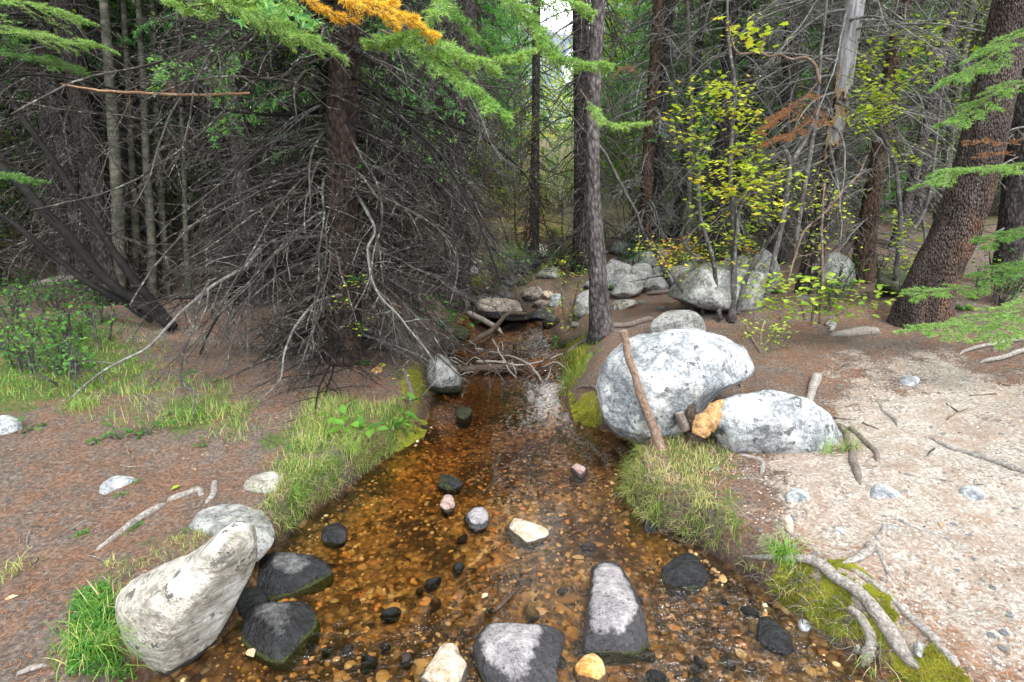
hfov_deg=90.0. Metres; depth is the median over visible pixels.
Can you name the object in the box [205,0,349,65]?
spruce branch
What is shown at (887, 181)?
spruce
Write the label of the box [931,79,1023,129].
spruce branch
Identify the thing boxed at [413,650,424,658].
cobble
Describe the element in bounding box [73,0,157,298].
aspen
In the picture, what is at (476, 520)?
rock
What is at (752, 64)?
spruce
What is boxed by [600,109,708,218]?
shrub
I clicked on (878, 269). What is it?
undergrowth plant
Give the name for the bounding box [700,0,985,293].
snag
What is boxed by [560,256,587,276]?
undergrowth plant
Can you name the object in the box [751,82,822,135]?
spruce branch
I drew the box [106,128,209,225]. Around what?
shrub
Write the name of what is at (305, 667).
cobble
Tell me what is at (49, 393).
grass
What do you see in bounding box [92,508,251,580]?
grass
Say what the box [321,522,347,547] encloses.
rock
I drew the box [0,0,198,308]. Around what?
spruce
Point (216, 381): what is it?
leafy plant
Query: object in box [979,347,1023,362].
fallen branch
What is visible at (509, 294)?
stone
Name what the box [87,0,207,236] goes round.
spruce
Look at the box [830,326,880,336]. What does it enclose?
log
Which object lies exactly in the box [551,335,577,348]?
leafy plant
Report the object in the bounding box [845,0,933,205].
spruce
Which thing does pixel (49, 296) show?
undergrowth plant
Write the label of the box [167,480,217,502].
root
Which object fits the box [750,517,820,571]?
grass tuft
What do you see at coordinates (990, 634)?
stone
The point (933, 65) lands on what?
spruce
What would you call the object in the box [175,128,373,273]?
shrub
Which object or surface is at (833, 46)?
spruce
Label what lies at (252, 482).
stone
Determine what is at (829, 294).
undergrowth plant
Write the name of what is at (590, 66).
spruce branch
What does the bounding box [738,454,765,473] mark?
root
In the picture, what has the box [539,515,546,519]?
cobble
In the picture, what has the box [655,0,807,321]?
mountain maple
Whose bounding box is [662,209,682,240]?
undergrowth plant
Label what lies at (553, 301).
rock
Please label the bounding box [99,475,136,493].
stone
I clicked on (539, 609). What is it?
cobble
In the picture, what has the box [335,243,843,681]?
water
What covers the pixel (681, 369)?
boulder
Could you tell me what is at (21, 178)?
spruce branch
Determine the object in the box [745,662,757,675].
stone
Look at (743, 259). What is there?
rock
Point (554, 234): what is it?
undergrowth plant
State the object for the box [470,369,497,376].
stick
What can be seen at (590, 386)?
root
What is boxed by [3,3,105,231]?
spruce
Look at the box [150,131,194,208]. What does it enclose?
shrub
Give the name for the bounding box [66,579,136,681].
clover
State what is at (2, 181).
shrub
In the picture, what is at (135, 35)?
spruce
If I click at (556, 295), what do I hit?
rock
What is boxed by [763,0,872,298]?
sapling
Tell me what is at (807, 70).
spruce
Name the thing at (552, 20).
sky
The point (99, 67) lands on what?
spruce
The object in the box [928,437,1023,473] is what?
root
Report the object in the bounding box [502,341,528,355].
stick
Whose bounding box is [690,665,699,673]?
stone
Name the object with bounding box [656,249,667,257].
rock
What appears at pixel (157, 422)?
leafy plant
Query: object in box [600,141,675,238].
shrub
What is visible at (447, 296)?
spruce
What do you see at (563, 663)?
stone
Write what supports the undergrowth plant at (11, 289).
on the ground at (240, 466)
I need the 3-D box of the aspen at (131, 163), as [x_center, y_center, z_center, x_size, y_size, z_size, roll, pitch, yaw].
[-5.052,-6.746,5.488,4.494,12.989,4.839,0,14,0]
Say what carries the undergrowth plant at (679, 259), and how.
on the ground at (240, 466)
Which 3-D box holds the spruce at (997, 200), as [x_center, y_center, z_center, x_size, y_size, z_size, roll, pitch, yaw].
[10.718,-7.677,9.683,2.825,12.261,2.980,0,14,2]
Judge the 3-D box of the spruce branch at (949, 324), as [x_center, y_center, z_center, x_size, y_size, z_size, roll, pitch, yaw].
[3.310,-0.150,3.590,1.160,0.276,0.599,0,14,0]
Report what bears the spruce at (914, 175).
on the ground at (240, 466)
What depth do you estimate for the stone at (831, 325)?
4.89 m
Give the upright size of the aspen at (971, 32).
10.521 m
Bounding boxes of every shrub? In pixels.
[0,106,21,198]
[0,160,32,236]
[0,175,130,240]
[100,121,206,247]
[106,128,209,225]
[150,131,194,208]
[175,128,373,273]
[201,173,290,251]
[268,131,374,219]
[407,208,440,242]
[435,130,507,243]
[468,109,543,189]
[469,153,496,210]
[471,183,560,250]
[485,232,542,280]
[491,163,525,215]
[501,152,550,206]
[521,174,554,210]
[522,150,573,212]
[525,203,571,246]
[537,244,588,283]
[538,280,588,331]
[540,173,565,212]
[555,103,631,191]
[562,183,573,203]
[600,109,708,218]
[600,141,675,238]
[602,134,703,232]
[619,188,639,218]
[674,39,853,250]
[713,140,797,229]
[732,317,798,353]
[736,155,902,325]
[797,58,949,242]
[917,57,1000,190]
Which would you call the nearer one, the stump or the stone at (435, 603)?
the stone at (435, 603)
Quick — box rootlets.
[296,375,893,681]
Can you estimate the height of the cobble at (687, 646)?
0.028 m
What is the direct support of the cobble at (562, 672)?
on the ground at (240, 466)
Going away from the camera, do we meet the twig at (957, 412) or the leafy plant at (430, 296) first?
the twig at (957, 412)
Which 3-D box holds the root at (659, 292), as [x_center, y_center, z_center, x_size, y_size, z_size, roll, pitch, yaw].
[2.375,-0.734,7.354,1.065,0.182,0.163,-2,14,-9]
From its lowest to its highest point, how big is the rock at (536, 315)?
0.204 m
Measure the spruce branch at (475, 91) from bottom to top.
0.470 m
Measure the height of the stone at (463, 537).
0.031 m
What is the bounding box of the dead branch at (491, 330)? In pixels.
[467,310,530,344]
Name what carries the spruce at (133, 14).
on the ground at (240, 466)
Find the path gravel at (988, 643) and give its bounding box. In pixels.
[711,360,1023,681]
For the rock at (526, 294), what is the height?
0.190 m
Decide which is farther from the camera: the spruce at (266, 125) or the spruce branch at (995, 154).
the spruce at (266, 125)
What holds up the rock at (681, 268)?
on the ground at (240, 466)
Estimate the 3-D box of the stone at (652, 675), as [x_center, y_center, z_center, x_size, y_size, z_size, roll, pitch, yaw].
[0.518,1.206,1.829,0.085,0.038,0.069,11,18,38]
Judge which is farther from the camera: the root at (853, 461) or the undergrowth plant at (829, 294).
the undergrowth plant at (829, 294)
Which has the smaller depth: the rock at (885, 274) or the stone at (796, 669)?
the stone at (796, 669)
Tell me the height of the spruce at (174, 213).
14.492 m
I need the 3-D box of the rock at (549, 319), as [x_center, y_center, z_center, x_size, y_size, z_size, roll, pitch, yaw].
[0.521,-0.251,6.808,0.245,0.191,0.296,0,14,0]
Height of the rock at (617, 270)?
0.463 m
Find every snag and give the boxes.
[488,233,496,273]
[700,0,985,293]
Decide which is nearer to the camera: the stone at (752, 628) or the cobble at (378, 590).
the stone at (752, 628)
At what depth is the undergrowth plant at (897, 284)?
5.14 m
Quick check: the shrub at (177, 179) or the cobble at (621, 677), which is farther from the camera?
the shrub at (177, 179)
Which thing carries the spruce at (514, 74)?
on the ground at (240, 466)
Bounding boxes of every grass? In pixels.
[0,313,192,410]
[32,558,185,681]
[40,371,271,443]
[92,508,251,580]
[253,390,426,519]
[472,247,571,285]
[553,334,604,397]
[610,441,748,557]
[732,536,935,681]
[817,420,869,456]
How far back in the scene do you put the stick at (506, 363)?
5.27 m
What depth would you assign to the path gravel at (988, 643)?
2.40 m
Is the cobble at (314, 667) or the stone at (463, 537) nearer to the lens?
the cobble at (314, 667)
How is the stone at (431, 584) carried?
on the ground at (240, 466)
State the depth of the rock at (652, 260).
8.02 m
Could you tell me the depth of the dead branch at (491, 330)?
6.43 m
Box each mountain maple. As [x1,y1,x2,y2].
[627,232,770,313]
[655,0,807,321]
[712,13,820,84]
[845,12,978,279]
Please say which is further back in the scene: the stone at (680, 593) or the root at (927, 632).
the stone at (680, 593)
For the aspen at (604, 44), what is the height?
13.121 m
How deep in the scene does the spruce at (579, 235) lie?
7.84 m
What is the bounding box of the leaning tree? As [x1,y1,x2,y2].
[0,77,177,331]
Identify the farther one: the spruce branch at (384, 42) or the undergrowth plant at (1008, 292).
the undergrowth plant at (1008, 292)
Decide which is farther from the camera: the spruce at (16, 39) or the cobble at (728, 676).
the spruce at (16, 39)
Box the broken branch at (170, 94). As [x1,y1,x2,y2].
[60,78,249,110]
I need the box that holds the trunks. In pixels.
[135,0,719,238]
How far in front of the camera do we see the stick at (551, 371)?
5.23 m
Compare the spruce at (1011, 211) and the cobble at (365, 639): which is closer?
the cobble at (365, 639)
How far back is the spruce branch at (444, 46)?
2.43 m
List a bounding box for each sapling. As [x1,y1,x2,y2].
[560,99,684,303]
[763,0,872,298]
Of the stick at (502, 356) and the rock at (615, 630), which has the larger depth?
the stick at (502, 356)
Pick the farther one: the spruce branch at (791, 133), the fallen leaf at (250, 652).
the spruce branch at (791, 133)
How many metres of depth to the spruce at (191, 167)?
11.38 m
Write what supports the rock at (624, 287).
on the ground at (240, 466)
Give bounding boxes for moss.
[395,391,972,681]
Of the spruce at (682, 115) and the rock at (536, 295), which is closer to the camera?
the rock at (536, 295)
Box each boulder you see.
[115,521,257,675]
[426,353,462,392]
[475,297,528,320]
[596,328,753,443]
[711,390,842,453]
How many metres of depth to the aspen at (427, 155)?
13.60 m
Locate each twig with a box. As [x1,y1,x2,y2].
[18,511,47,513]
[26,530,30,548]
[124,444,133,458]
[178,506,200,512]
[947,407,968,419]
[969,393,996,395]
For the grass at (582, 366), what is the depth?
4.97 m
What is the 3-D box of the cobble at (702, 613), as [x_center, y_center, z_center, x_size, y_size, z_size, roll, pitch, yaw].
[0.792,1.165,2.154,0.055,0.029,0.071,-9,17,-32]
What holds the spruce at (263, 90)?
on the ground at (240, 466)
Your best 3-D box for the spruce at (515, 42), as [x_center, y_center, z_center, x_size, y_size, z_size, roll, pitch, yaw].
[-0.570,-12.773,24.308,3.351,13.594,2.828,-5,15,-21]
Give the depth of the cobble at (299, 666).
1.90 m
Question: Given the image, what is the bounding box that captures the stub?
[675,411,690,431]
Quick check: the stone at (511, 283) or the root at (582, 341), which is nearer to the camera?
the root at (582, 341)
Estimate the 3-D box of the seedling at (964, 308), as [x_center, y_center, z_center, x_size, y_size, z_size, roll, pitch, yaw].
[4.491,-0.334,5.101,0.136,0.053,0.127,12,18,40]
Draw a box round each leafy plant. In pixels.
[11,416,46,436]
[86,437,101,443]
[101,415,143,439]
[130,416,174,437]
[157,410,181,420]
[171,366,215,386]
[192,435,209,447]
[203,378,232,385]
[316,404,388,437]
[340,273,375,288]
[343,318,369,335]
[379,363,412,378]
[386,417,410,428]
[400,294,449,318]
[400,392,419,420]
[410,303,478,340]
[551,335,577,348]
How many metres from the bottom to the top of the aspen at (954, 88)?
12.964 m
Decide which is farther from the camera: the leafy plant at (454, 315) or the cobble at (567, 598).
the leafy plant at (454, 315)
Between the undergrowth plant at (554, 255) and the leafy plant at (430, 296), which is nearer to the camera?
the leafy plant at (430, 296)
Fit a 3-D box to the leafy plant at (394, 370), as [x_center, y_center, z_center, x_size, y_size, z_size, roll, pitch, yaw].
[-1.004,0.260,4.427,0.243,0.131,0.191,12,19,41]
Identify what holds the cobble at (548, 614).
on the ground at (240, 466)
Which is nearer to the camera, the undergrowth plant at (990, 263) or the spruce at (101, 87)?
the undergrowth plant at (990, 263)
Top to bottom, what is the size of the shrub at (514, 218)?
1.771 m
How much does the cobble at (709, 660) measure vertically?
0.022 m
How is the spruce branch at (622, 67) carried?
attached to the spruce at (344, 194)
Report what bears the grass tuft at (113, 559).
on the ground at (240, 466)
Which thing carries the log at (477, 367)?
on the ground at (240, 466)
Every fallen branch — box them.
[958,337,1023,354]
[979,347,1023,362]
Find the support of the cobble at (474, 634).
on the ground at (240, 466)
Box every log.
[14,264,431,288]
[455,364,518,372]
[466,311,504,334]
[662,173,686,219]
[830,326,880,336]
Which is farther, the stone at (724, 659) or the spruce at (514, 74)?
the spruce at (514, 74)
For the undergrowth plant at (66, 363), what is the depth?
3.83 m
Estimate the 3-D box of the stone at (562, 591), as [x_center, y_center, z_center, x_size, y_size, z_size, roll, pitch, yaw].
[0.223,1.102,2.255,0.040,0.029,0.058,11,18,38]
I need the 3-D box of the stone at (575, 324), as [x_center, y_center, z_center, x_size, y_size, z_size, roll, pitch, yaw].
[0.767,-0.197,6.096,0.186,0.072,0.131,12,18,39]
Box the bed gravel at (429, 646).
[177,370,862,681]
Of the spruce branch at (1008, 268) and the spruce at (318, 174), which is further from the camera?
the spruce at (318, 174)
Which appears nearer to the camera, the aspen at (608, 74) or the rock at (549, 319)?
the rock at (549, 319)
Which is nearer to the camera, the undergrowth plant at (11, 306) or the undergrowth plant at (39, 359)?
the undergrowth plant at (39, 359)
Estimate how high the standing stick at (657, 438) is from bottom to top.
0.729 m
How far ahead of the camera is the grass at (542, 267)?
9.12 m
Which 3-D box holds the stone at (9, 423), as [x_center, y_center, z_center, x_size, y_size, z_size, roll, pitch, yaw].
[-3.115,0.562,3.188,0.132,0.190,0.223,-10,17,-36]
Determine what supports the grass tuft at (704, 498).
on the ground at (240, 466)
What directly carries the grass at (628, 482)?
on the ground at (240, 466)
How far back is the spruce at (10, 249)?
7.45 m
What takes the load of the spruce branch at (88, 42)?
attached to the spruce at (100, 253)
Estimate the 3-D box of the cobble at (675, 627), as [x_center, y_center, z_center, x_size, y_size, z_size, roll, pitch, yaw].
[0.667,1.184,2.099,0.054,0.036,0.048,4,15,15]
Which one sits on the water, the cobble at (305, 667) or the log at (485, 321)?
the log at (485, 321)
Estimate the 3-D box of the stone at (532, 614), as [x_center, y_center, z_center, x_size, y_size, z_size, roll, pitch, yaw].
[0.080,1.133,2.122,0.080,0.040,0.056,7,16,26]
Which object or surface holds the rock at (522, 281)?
on the ground at (240, 466)
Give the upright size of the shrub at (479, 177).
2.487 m
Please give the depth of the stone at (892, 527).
2.27 m
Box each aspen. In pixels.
[5,0,126,288]
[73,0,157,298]
[117,0,206,295]
[120,0,168,296]
[148,0,197,295]
[426,27,476,223]
[503,0,648,87]
[541,0,638,93]
[565,0,640,162]
[601,0,683,167]
[604,2,717,204]
[609,0,697,255]
[869,1,986,209]
[875,0,986,187]
[932,0,990,219]
[952,0,996,230]
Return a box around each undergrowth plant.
[0,273,33,305]
[0,278,77,312]
[0,279,34,330]
[0,283,22,311]
[0,308,26,349]
[0,317,53,372]
[0,337,28,367]
[5,298,91,353]
[6,264,40,288]
[10,305,65,339]
[12,340,116,388]
[15,281,77,307]
[16,338,76,371]
[24,274,100,311]
[25,301,131,349]
[39,322,105,376]
[39,345,85,377]
[50,274,75,293]
[52,309,91,338]
[72,287,110,326]
[546,246,563,266]
[549,250,573,270]
[550,226,561,240]
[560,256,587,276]
[619,242,627,260]
[619,243,644,263]
[622,228,636,246]
[622,239,649,265]
[658,249,697,267]
[660,249,692,269]
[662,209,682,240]
[697,238,737,258]
[727,222,757,251]
[729,230,762,258]
[808,272,856,311]
[813,253,864,291]
[817,277,859,298]
[828,252,871,280]
[875,249,893,278]
[889,252,911,265]
[891,275,906,296]
[960,268,1023,305]
[961,260,1020,303]
[972,247,1023,280]
[990,255,1023,291]
[990,275,1015,304]
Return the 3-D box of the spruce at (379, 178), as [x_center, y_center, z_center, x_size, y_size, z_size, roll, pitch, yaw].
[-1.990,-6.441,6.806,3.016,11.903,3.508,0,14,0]
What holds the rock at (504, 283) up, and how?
on the ground at (240, 466)
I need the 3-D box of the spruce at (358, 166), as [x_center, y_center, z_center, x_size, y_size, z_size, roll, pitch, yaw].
[-3.203,-9.064,9.014,3.931,15.249,3.578,3,14,10]
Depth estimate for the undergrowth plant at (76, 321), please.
5.12 m
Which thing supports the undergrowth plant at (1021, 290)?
on the ground at (240, 466)
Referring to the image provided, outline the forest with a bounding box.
[250,18,925,156]
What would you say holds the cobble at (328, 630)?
on the ground at (240, 466)
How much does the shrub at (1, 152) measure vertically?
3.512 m
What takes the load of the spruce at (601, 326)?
on the ground at (240, 466)
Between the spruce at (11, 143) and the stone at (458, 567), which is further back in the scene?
the spruce at (11, 143)
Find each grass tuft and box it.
[0,548,42,583]
[59,388,111,409]
[101,554,122,567]
[175,399,214,421]
[277,471,317,503]
[331,427,370,458]
[682,482,725,510]
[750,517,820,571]
[821,432,842,454]
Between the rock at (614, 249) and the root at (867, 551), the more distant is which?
the rock at (614, 249)
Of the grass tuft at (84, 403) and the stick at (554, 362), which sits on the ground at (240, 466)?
the grass tuft at (84, 403)
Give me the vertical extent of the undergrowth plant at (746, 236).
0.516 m
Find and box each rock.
[189,504,274,561]
[237,586,269,618]
[241,601,320,670]
[256,552,333,601]
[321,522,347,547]
[419,643,467,681]
[437,474,462,494]
[439,494,455,516]
[453,325,470,338]
[455,406,472,418]
[464,506,489,533]
[471,258,483,275]
[473,622,564,681]
[485,288,505,295]
[491,281,506,287]
[504,518,548,548]
[510,257,545,274]
[517,278,531,285]
[520,288,533,297]
[526,286,543,300]
[528,308,553,320]
[533,300,547,306]
[536,267,560,278]
[542,291,552,298]
[542,315,559,328]
[548,297,563,306]
[549,293,563,298]
[570,463,587,483]
[571,289,588,317]
[573,653,607,681]
[583,561,648,665]
[606,259,632,289]
[609,240,634,255]
[610,274,643,297]
[610,299,636,309]
[629,251,657,267]
[632,263,652,283]
[643,519,656,532]
[644,275,668,290]
[648,310,705,333]
[653,266,664,278]
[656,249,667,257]
[660,553,709,595]
[666,261,693,278]
[668,262,767,311]
[689,254,702,262]
[692,399,724,437]
[737,256,749,265]
[745,250,780,288]
[756,616,792,655]
[824,252,855,286]
[876,263,910,295]
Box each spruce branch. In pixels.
[0,0,100,35]
[0,13,120,56]
[0,37,93,79]
[0,171,51,186]
[160,0,303,20]
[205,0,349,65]
[300,0,359,28]
[337,0,440,45]
[359,0,457,54]
[380,29,514,130]
[405,22,537,79]
[431,0,494,48]
[500,0,562,64]
[524,29,615,76]
[535,0,598,24]
[580,89,652,132]
[612,64,644,81]
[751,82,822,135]
[753,96,834,149]
[893,305,1023,343]
[900,283,1000,304]
[906,162,1023,191]
[928,28,1023,92]
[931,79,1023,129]
[961,137,1020,146]
[962,260,1023,291]
[966,296,1023,351]
[968,227,1023,251]
[971,149,1015,159]
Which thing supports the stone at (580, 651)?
on the cobble
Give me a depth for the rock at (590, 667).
1.82 m
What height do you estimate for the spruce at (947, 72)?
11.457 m
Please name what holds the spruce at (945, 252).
on the ground at (240, 466)
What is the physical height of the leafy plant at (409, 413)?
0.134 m
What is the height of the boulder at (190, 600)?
0.655 m
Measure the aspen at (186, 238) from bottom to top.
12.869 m
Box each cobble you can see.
[293,661,305,671]
[300,665,309,670]
[310,663,319,670]
[317,644,332,654]
[325,626,332,632]
[328,603,340,613]
[333,675,342,681]
[334,670,345,676]
[345,660,355,664]
[357,565,366,569]
[360,637,367,643]
[373,639,383,646]
[375,587,382,593]
[376,669,389,681]
[386,677,400,681]
[387,602,399,607]
[391,632,400,638]
[402,668,410,677]
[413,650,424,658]
[414,658,428,666]
[420,597,430,605]
[451,610,461,615]
[455,590,465,598]
[471,631,477,637]
[471,667,478,676]
[503,611,511,618]
[533,563,541,569]
[535,607,545,611]
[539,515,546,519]
[546,611,551,617]
[555,594,576,603]
[555,603,570,613]
[557,668,567,678]
[565,629,581,637]
[572,555,583,558]
[581,576,589,580]
[581,579,589,587]
[617,671,627,681]
[645,663,651,668]
[655,650,661,658]
[664,650,679,663]
[665,671,673,678]
[668,624,680,630]
[674,652,684,660]
[683,642,690,650]
[688,650,701,660]
[695,611,705,618]
[705,657,714,662]
[718,574,726,582]
[719,645,727,650]
[723,671,731,679]
[724,651,739,665]
[731,629,738,636]
[735,648,746,657]
[738,641,747,647]
[739,627,744,633]
[755,648,762,653]
[772,663,781,673]
[789,670,802,680]
[802,664,816,675]
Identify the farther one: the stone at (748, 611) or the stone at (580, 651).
the stone at (748, 611)
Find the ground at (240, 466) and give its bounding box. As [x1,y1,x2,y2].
[0,116,1023,681]
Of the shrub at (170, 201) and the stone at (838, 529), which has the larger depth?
the shrub at (170, 201)
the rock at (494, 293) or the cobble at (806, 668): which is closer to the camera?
the cobble at (806, 668)
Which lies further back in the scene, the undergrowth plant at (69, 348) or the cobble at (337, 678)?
the undergrowth plant at (69, 348)
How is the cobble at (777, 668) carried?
on the ground at (240, 466)
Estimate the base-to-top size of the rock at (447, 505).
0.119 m
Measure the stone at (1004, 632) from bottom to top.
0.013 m
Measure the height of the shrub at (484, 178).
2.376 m
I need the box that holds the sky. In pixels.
[418,0,693,129]
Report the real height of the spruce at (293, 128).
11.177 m
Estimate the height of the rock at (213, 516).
0.184 m
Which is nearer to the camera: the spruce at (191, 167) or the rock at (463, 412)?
the rock at (463, 412)
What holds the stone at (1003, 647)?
on the ground at (240, 466)
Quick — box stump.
[685,403,705,446]
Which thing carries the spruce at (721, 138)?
on the ground at (240, 466)
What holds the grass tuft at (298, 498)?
on the ground at (240, 466)
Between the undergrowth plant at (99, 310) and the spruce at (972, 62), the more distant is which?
the spruce at (972, 62)
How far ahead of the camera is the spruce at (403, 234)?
8.13 m
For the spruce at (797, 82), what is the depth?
11.49 m
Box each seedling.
[67,527,89,538]
[121,520,142,534]
[955,305,970,310]
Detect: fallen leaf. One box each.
[5,594,17,599]
[246,648,254,656]
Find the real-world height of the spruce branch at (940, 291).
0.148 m
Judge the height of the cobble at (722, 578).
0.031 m
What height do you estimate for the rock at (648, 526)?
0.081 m
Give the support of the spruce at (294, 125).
on the ground at (240, 466)
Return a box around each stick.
[16,663,47,676]
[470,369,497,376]
[476,353,562,365]
[491,591,516,616]
[492,338,516,377]
[498,360,518,372]
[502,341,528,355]
[505,355,541,380]
[521,361,539,380]
[523,348,557,354]
[523,363,556,379]
[539,370,562,375]
[542,361,567,370]
[545,347,571,359]
[619,329,665,450]
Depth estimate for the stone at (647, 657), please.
1.91 m
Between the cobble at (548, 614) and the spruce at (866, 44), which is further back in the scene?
the spruce at (866, 44)
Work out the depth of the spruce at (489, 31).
15.72 m
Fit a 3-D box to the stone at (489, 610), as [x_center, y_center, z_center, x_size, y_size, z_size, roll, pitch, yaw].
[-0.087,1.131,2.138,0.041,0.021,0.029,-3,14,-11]
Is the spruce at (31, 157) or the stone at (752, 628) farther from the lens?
the spruce at (31, 157)
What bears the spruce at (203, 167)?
on the ground at (240, 466)
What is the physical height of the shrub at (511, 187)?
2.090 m
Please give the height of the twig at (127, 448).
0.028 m
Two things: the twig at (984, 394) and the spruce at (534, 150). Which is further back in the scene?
the spruce at (534, 150)
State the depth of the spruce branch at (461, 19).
3.38 m
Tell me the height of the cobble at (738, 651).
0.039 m
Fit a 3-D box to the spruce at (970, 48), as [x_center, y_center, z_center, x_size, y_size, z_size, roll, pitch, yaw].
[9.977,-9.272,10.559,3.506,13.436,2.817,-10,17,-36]
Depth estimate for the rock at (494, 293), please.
8.20 m
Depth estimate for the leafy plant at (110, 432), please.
3.10 m
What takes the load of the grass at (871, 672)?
on the ground at (240, 466)
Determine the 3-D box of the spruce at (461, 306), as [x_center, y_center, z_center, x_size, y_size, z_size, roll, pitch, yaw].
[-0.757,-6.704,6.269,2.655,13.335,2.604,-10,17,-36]
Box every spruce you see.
[0,0,172,283]
[0,0,193,236]
[0,0,194,303]
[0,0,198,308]
[0,0,203,305]
[0,0,590,425]
[0,2,141,222]
[0,5,53,297]
[0,6,55,242]
[0,6,56,287]
[0,183,46,243]
[1,135,49,224]
[2,5,99,209]
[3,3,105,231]
[56,0,210,283]
[82,0,165,221]
[84,0,265,243]
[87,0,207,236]
[94,0,206,219]
[94,0,329,282]
[96,0,366,309]
[134,0,261,226]
[136,0,316,302]
[155,27,232,230]
[181,0,442,292]
[218,47,311,228]
[220,44,321,241]
[252,28,372,229]
[254,3,441,241]
[278,17,427,249]
[282,0,458,282]
[315,2,477,277]
[322,0,559,321]
[370,0,552,311]
[388,0,446,228]
[411,24,498,217]
[422,16,485,211]
[439,0,531,221]
[469,101,500,207]
[470,9,521,203]
[471,0,529,204]
[473,0,550,209]
[486,0,573,252]
[493,2,530,198]
[505,0,546,181]
[510,0,655,285]
[518,76,567,195]
[544,41,608,200]
[585,0,614,344]
[600,0,632,154]
[600,0,642,198]
[600,0,650,196]
[600,0,714,258]
[600,35,642,203]
[601,4,621,136]
[602,0,770,237]
[604,0,736,255]
[609,0,704,179]
[626,0,851,265]
[626,1,691,200]
[626,2,682,179]
[644,2,715,200]
[663,3,773,231]
[663,25,719,219]
[668,0,852,251]
[671,0,712,196]
[673,0,819,231]
[684,0,812,221]
[693,0,922,264]
[704,5,843,226]
[719,0,813,197]
[742,0,940,252]
[747,1,885,223]
[768,4,843,200]
[771,0,913,230]
[786,0,987,283]
[813,3,915,194]
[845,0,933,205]
[847,0,991,247]
[851,0,968,221]
[853,6,972,195]
[875,2,988,190]
[881,0,990,228]
[886,0,1023,330]
[888,3,988,205]
[891,1,986,188]
[901,0,990,212]
[912,0,1023,281]
[926,0,1000,201]
[946,7,1001,216]
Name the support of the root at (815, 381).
on the ground at (240, 466)
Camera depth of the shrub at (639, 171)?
11.00 m
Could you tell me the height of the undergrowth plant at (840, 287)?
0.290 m
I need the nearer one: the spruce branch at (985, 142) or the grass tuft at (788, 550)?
the grass tuft at (788, 550)
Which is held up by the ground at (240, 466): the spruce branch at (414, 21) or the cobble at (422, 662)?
the cobble at (422, 662)
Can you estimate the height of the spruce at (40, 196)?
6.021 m
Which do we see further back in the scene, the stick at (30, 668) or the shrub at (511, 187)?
the shrub at (511, 187)
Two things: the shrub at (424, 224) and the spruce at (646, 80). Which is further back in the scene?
the spruce at (646, 80)
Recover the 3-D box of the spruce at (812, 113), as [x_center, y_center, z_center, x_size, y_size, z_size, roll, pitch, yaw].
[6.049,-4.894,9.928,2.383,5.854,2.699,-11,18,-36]
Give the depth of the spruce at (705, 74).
16.43 m
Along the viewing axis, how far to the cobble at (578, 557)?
2.53 m
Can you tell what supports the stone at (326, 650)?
on the ground at (240, 466)
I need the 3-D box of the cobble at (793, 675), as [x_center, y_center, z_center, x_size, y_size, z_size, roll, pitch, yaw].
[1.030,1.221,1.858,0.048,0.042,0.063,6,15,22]
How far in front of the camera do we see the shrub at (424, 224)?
10.37 m
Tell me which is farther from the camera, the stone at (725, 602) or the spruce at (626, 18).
the spruce at (626, 18)
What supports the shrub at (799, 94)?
on the ground at (240, 466)
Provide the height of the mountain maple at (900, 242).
2.886 m
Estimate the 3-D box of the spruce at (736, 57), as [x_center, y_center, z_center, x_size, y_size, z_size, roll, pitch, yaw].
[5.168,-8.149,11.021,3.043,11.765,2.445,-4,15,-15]
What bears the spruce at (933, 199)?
on the ground at (240, 466)
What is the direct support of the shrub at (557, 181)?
on the ground at (240, 466)
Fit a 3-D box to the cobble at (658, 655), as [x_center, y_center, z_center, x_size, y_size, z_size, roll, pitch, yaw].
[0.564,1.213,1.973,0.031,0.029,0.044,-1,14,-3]
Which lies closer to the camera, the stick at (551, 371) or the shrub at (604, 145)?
the stick at (551, 371)
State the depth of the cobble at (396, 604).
2.21 m
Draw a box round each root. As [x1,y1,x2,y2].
[95,503,165,550]
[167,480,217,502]
[400,368,413,403]
[566,336,586,353]
[575,384,596,391]
[613,316,654,327]
[642,289,669,294]
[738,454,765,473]
[745,553,925,671]
[806,372,821,400]
[834,364,857,375]
[837,424,879,484]
[842,523,891,578]
[846,606,876,666]
[850,567,963,669]
[876,400,900,425]
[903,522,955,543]
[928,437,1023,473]
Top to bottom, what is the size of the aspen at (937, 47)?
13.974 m
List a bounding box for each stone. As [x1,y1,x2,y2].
[0,415,22,434]
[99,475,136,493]
[243,471,281,493]
[306,634,319,650]
[322,646,331,655]
[341,643,353,654]
[360,661,371,672]
[361,653,378,669]
[371,366,381,373]
[379,606,401,621]
[379,642,390,650]
[399,652,414,668]
[416,588,423,594]
[424,577,440,590]
[430,598,440,608]
[453,561,464,574]
[457,533,467,542]
[486,608,493,613]
[501,291,513,298]
[506,280,513,286]
[524,606,539,621]
[557,587,568,595]
[558,656,566,667]
[569,321,579,327]
[574,640,580,647]
[577,645,583,654]
[580,542,596,552]
[643,649,654,663]
[645,669,668,681]
[676,589,685,596]
[688,676,703,681]
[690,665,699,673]
[693,655,707,670]
[720,597,728,606]
[721,656,732,663]
[724,661,735,670]
[740,606,759,618]
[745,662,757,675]
[747,623,756,636]
[784,515,793,532]
[785,487,809,501]
[788,664,801,673]
[797,619,810,631]
[827,321,836,330]
[834,525,843,534]
[854,644,860,653]
[870,483,900,498]
[886,524,898,530]
[899,375,919,385]
[913,640,924,657]
[959,485,984,500]
[987,632,994,638]
[998,644,1006,650]
[999,629,1009,635]
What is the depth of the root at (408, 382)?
4.37 m
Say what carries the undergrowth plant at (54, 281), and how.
on the ground at (240, 466)

